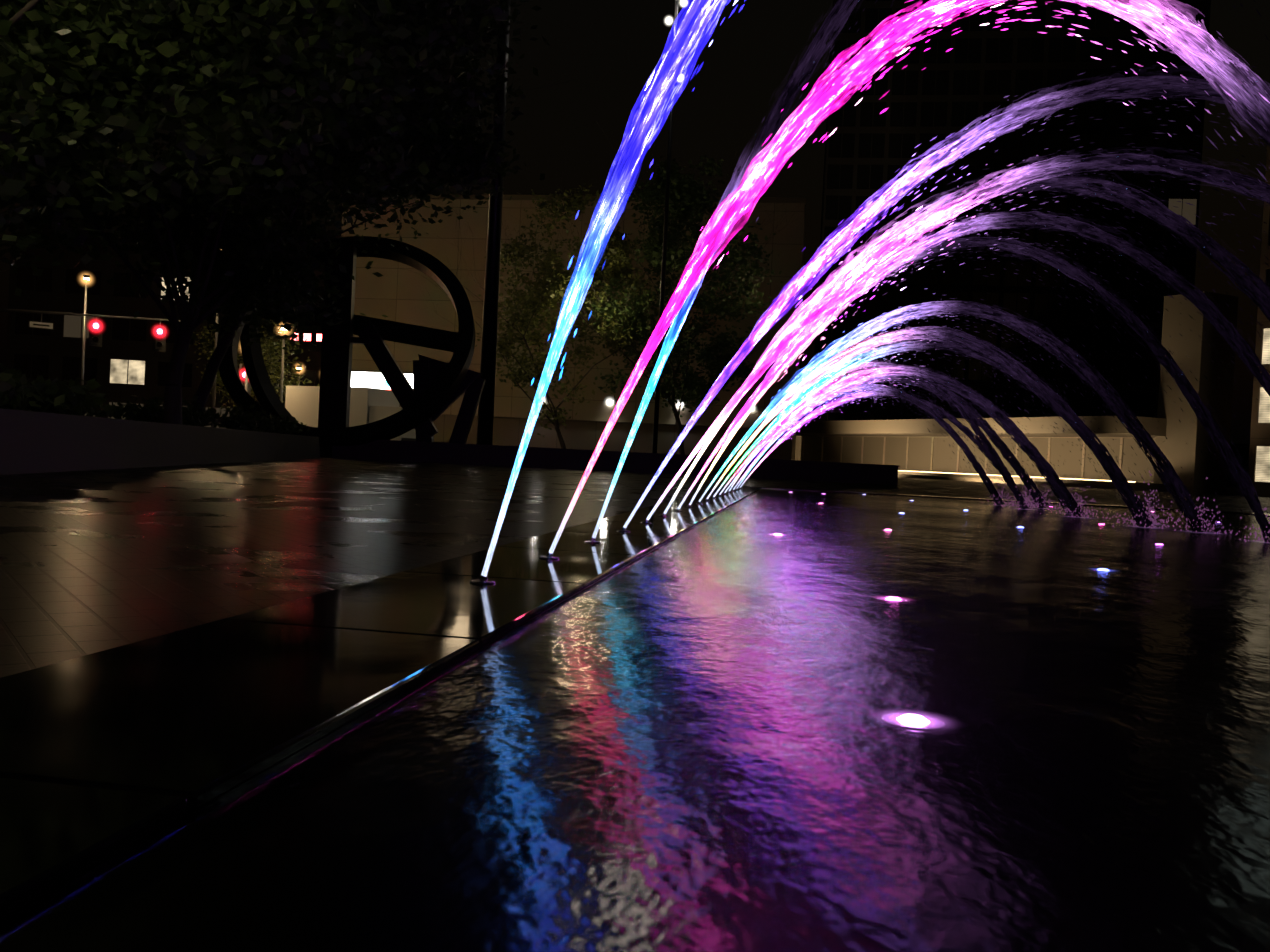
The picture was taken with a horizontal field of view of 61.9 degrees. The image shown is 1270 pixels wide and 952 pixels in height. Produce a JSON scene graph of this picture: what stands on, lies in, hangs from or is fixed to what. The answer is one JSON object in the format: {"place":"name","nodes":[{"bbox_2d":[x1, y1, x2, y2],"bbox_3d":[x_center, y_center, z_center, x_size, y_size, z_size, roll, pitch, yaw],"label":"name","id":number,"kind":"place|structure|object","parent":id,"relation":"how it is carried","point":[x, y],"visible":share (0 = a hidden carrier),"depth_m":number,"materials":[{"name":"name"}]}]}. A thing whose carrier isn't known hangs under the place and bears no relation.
{"place":"outdoors","nodes":[
{"label":"outdoors","id":0,"kind":"place"},
{"bbox_2d":[0,489,1269,951],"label":"pool water","id":1,"kind":"structure","parent":0,"point":[690,741],"depth_m":1.66,"materials":[{"name":"black liquid"}]},
{"bbox_2d":[737,384,1006,504],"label":"fountain jet","id":2,"kind":"object","parent":1,"relation":"on","point":[961,443],"visible":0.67,"depth_m":17.78,"materials":[{"name":"liquid"}]},
{"bbox_2d":[729,358,1027,508],"bbox_3d":[3.825,-0.520,16.195,4.667,2.582,0.656,3,1,1],"label":"fountain jet","id":3,"kind":"object","parent":1,"relation":"on","point":[1002,469],"visible":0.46,"depth_m":16.15,"materials":[{"name":"liquid"}]},
{"bbox_2d":[740,388,1027,503],"bbox_3d":[4.482,-0.472,18.834,5.196,2.340,0.730,3,1,9],"label":"fountain jet","id":4,"kind":"object","parent":1,"relation":"on","point":[967,431],"visible":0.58,"depth_m":18.97,"materials":[{"name":"liquid"}]},
{"bbox_2d":[733,374,1047,508],"bbox_3d":[4.251,-0.468,17.131,5.238,2.532,0.645,3,1,3],"label":"fountain jet","id":5,"kind":"object","parent":1,"relation":"on","point":[998,442],"visible":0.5,"depth_m":17.07,"materials":[{"name":"liquid"}]},
{"bbox_2d":[877,596,909,601],"bbox_3d":[0.972,0.467,3.982,0.240,0.022,0.240,3,1,9],"label":"pool light","id":6,"kind":"object","parent":1,"relation":"on","point":[893,599],"visible":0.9,"depth_m":3.96,"materials":[{"name":"pink metal"}]},
{"bbox_2d":[720,364,1091,517],"bbox_3d":[3.537,-0.377,14.007,4.824,2.228,0.643,3,1,9],"label":"fountain jet","id":7,"kind":"object","parent":1,"relation":"on","point":[1036,456],"visible":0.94,"depth_m":13.95,"materials":[{"name":"liquid"}]},
{"bbox_2d":[724,365,1088,513],"bbox_3d":[3.868,-0.376,15.284,5.085,2.530,0.608,3,1,9],"label":"fountain jet","id":8,"kind":"object","parent":1,"relation":"on","point":[1057,495],"visible":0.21,"depth_m":15.14,"materials":[{"name":"liquid"}]},
{"bbox_2d":[882,713,944,729],"bbox_3d":[0.540,0.478,2.055,0.240,0.022,0.240,3,1,9],"label":"pool light","id":9,"kind":"object","parent":1,"relation":"on","point":[912,721],"visible":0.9,"depth_m":2.04,"materials":[{"name":"pink metal"}]},
{"bbox_2d":[706,317,1151,527],"bbox_3d":[3.367,-0.510,12.099,5.065,2.600,0.528,3,1,11],"label":"fountain jet","id":10,"kind":"object","parent":1,"relation":"on","point":[1069,415],"visible":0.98,"depth_m":11.90,"materials":[{"name":"liquid"}]},
{"bbox_2d":[714,340,1154,523],"bbox_3d":[3.718,-0.464,12.953,5.496,2.707,0.734,3,1,9],"label":"fountain jet","id":11,"kind":"object","parent":1,"relation":"on","point":[884,350],"visible":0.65,"depth_m":13.11,"materials":[{"name":"liquid"}]},
{"bbox_2d":[646,119,1269,519],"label":"fountain jet","id":12,"kind":"object","parent":1,"relation":"on","point":[1014,179],"visible":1,"depth_m":7.26,"materials":[{"name":"liquid"}]},
{"bbox_2d":[699,288,1222,532],"bbox_3d":[3.452,-0.630,11.328,5.453,2.724,0.682,3,1,9],"label":"fountain jet","id":13,"kind":"object","parent":1,"relation":"on","point":[1143,438],"visible":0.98,"depth_m":11.18,"materials":[{"name":"liquid"}]},
{"bbox_2d":[664,166,1269,513],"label":"fountain jet","id":14,"kind":"object","parent":1,"relation":"on","point":[1257,293],"visible":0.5,"depth_m":7.95,"materials":[{"name":"liquid"}]},
{"bbox_2d":[678,206,1269,508],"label":"fountain jet","id":15,"kind":"object","parent":1,"relation":"on","point":[1210,311],"visible":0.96,"depth_m":9.23,"materials":[{"name":"liquid"}]},
{"bbox_2d":[689,231,1269,542],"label":"fountain jet","id":16,"kind":"object","parent":1,"relation":"on","point":[1165,359],"visible":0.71,"depth_m":9.79,"materials":[{"name":"liquid"}]},
{"bbox_2d":[1091,568,1114,571],"bbox_3d":[2.540,0.514,5.741,0.240,0.022,0.240,3,1,9],"label":"pool light","id":17,"kind":"object","parent":1,"relation":"on","point":[1103,570],"visible":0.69,"depth_m":5.72,"materials":[{"name":"blue metal"}]},
{"bbox_2d":[982,470,1269,542],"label":"water splashes","id":18,"kind":"object","parent":1,"relation":"on","point":[1156,517],"visible":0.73,"depth_m":12.39,"materials":[{"name":"purple liquid"}]},
{"bbox_2d":[0,457,1269,677],"bbox_3d":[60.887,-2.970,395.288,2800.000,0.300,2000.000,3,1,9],"label":"ground","id":19,"kind":"structure","parent":0,"point":[96,561],"depth_m":5.83,"materials":[{"name":"black tile"}]},
{"bbox_2d":[0,308,250,410],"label":"traffic lights","id":20,"kind":"object","parent":19,"relation":"on","point":[96,330],"visible":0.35,"depth_m":53.18,"materials":[{"name":"black metal"}]},
{"bbox_2d":[0,408,319,474],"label":"planter wall","id":21,"kind":"structure","parent":19,"relation":"on","point":[36,442],"depth_m":13.92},
{"bbox_2d":[0,363,310,433],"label":"planter shrubs","id":22,"kind":"object","parent":21,"relation":"in","point":[17,392],"visible":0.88,"depth_m":16.07,"materials":[{"name":"green plant"}]},
{"bbox_2d":[0,0,457,265],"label":"tree","id":23,"kind":"object","parent":21,"relation":"on","point":[115,108],"visible":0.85,"depth_m":12.53,"materials":[{"name":"green plant"}]},
{"bbox_2d":[17,9,498,425],"bbox_3d":[-9.231,-7.565,24.425,12.902,13.425,11.634,2,1,-29],"label":"tree","id":24,"kind":"object","parent":21,"relation":"on","point":[210,373],"visible":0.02,"depth_m":24.57,"materials":[{"name":"green plant"}]},
{"bbox_2d":[0,0,567,424],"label":"tree","id":25,"kind":"object","parent":21,"relation":"on","point":[371,152],"visible":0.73,"depth_m":18.92,"materials":[{"name":"green plant"}]},
{"bbox_2d":[4,212,340,428],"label":"street block","id":26,"kind":"structure","parent":19,"relation":"on","point":[124,362],"depth_m":87.82,"materials":[{"name":"black"}]},
{"bbox_2d":[278,330,321,340],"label":"lit windows","id":27,"kind":"structure","parent":26,"relation":"attached to","point":[307,336],"depth_m":73.77,"materials":[{"name":"white glass"}]},
{"bbox_2d":[81,249,301,426],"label":"street lamps","id":28,"kind":"object","parent":19,"relation":"on","point":[86,277],"visible":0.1,"depth_m":54.84,"materials":[{"name":"grey metal"}]},
{"bbox_2d":[189,316,319,416],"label":"street tree","id":29,"kind":"object","parent":19,"relation":"on","point":[269,348],"visible":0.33,"depth_m":59.57,"materials":[{"name":"green plant"}]},
{"bbox_2d":[285,386,415,440],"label":"building wall","id":30,"kind":"structure","parent":19,"relation":"on","point":[368,405],"depth_m":47.13,"materials":[{"name":"white"}]},
{"bbox_2d":[217,224,485,457],"bbox_3d":[-9.525,-4.367,35.646,9.010,8.153,4.810,3,1,1],"label":"ring sculpture","id":31,"kind":"object","parent":19,"relation":"on","point":[440,387],"visible":0.71,"depth_m":35.23,"materials":[{"name":"black metal"}]},
{"bbox_2d":[476,0,510,444],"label":"tall pole","id":32,"kind":"object","parent":19,"relation":"on","point":[488,364],"visible":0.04,"depth_m":37.28,"materials":[{"name":"grey metal"}]},
{"bbox_2d":[375,183,658,448],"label":"street tree","id":33,"kind":"object","parent":19,"relation":"on","point":[553,282],"visible":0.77,"depth_m":54.04,"materials":[{"name":"green plant"}]},
{"bbox_2d":[340,193,805,459],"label":"beige building","id":34,"kind":"structure","parent":19,"relation":"on","point":[393,293],"depth_m":66.90,"materials":[{"name":"beige concrete"}]},
{"bbox_2d":[351,370,413,389],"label":"lit sign box","id":35,"kind":"object","parent":34,"relation":"attached to","point":[370,379],"visible":0.24,"depth_m":68.55,"materials":[{"name":"white plastic"}]},
{"bbox_2d":[544,396,754,408],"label":"lamps","id":36,"kind":"object","parent":34,"relation":"attached to","point":[609,400],"depth_m":66.20,"materials":[{"name":"grey"}]},
{"bbox_2d":[332,439,899,484],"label":"seat wall","id":37,"kind":"structure","parent":19,"relation":"on","point":[468,454],"depth_m":34.78,"materials":[{"name":"grey concrete"}]},
{"bbox_2d":[0,485,1269,920],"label":"pool coping","id":38,"kind":"object","parent":19,"relation":"on","point":[108,755],"visible":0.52,"depth_m":1.96,"materials":[{"name":"stone"}]},
{"bbox_2d":[470,487,741,583],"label":"fountain nozzles","id":39,"kind":"object","parent":38,"relation":"on","point":[482,579],"visible":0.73,"depth_m":5.65,"materials":[{"name":"silver metal"}]},
{"bbox_2d":[481,0,744,575],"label":"fountain jet","id":40,"kind":"object","parent":39,"relation":"on","point":[695,21],"visible":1,"depth_m":3.62,"materials":[{"name":"liquid"}]},
{"bbox_2d":[549,0,1269,553],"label":"fountain jet","id":41,"kind":"object","parent":39,"relation":"on","point":[1193,44],"visible":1,"depth_m":4.44,"materials":[{"name":"liquid"}]},
{"bbox_2d":[592,0,1268,537],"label":"fountain jet","id":42,"kind":"object","parent":39,"relation":"on","point":[836,18],"visible":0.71,"depth_m":5.52,"materials":[{"name":"liquid"}]},
{"bbox_2d":[623,66,1269,527],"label":"fountain jet","id":43,"kind":"object","parent":39,"relation":"on","point":[1143,88],"visible":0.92,"depth_m":6.28,"materials":[{"name":"liquid"}]},
{"bbox_2d":[505,120,801,454],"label":"street tree","id":44,"kind":"object","parent":19,"relation":"on","point":[682,191],"visible":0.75,"depth_m":54.07,"materials":[{"name":"green plant"}]},
{"bbox_2d":[652,0,682,452],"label":"light mast","id":45,"kind":"object","parent":19,"relation":"on","point":[659,348],"visible":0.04,"depth_m":39.76,"materials":[{"name":"grey metal"}]},
{"bbox_2d":[667,0,685,79],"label":"lights","id":46,"kind":"object","parent":45,"relation":"attached to","point":[683,2],"depth_m":39.64},
{"bbox_2d":[795,291,1249,494],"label":"pavilion","id":47,"kind":"structure","parent":19,"relation":"on","point":[906,445],"depth_m":70.67,"materials":[{"name":"concrete"}]},
{"bbox_2d":[898,470,1135,482],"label":"pavilion led strip","id":48,"kind":"object","parent":47,"relation":"attached to","point":[1012,476],"visible":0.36,"depth_m":75.49,"materials":[{"name":"white plastic"}]},
{"bbox_2d":[0,0,1269,487],"label":"sky","id":49,"kind":"structure","parent":0,"point":[607,52],"materials":[{"name":"black"}]},
{"bbox_2d":[811,0,1210,420],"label":"dark glass block","id":50,"kind":"structure","parent":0,"point":[973,77],"depth_m":129.23,"materials":[{"name":"black glass"}]},
{"bbox_2d":[1248,142,1269,496],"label":"tower","id":51,"kind":"structure","parent":0,"point":[1259,462],"depth_m":63.66,"materials":[{"name":"beige glass"}]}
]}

